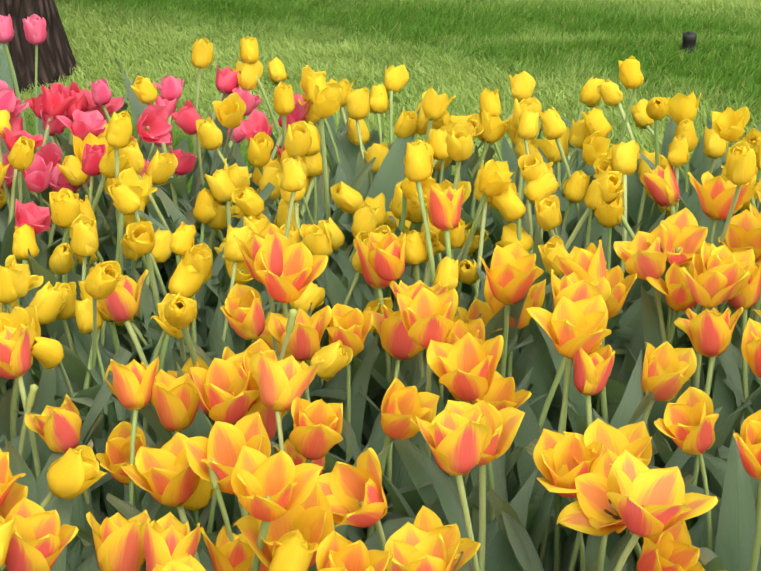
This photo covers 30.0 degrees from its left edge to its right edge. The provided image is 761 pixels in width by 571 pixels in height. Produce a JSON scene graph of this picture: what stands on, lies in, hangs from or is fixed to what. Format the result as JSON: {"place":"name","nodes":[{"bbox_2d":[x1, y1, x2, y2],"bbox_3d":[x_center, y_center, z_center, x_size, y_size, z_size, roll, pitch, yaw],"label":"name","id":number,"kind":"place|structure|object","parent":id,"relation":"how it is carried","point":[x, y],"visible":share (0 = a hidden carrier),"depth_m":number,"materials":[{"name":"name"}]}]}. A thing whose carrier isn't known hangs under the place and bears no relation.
{"place":"outdoors","nodes":[
{"label":"outdoors","id":0,"kind":"place"},
{"bbox_2d":[15,0,760,195],"bbox_3d":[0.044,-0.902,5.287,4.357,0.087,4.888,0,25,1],"label":"grass","id":1,"kind":"structure","parent":0,"point":[561,52],"depth_m":5.22,"materials":[{"name":"green plant"}]},
{"bbox_2d":[0,0,77,96],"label":"tree","id":2,"kind":"object","parent":1,"relation":"on","point":[56,59],"visible":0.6,"depth_m":4.82,"materials":[{"name":"brown plant"}]},
{"bbox_2d":[682,31,696,53],"bbox_3d":[1.131,-0.876,5.210,0.057,0.111,0.057,0,25,1],"label":"sprinkler head","id":3,"kind":"object","parent":1,"relation":"on","point":[689,38],"visible":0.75,"depth_m":5.18},
{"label":"bed soil","id":4,"kind":"structure","parent":0,"visible":0},
{"bbox_2d":[0,14,352,293],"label":"pink tulips","id":5,"kind":"object","parent":4,"relation":"on","point":[57,108],"visible":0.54,"depth_m":2.79,"materials":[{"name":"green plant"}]},
{"bbox_2d":[0,159,760,570],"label":"orange-yellow tulips","id":6,"kind":"object","parent":4,"relation":"on","point":[476,461],"visible":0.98,"depth_m":1.86,"materials":[{"name":"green plant"}]},
{"bbox_2d":[0,36,760,570],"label":"yellow tulips","id":7,"kind":"object","parent":4,"relation":"on","point":[592,188],"visible":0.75,"depth_m":2.42,"materials":[{"name":"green plant"}]}
]}

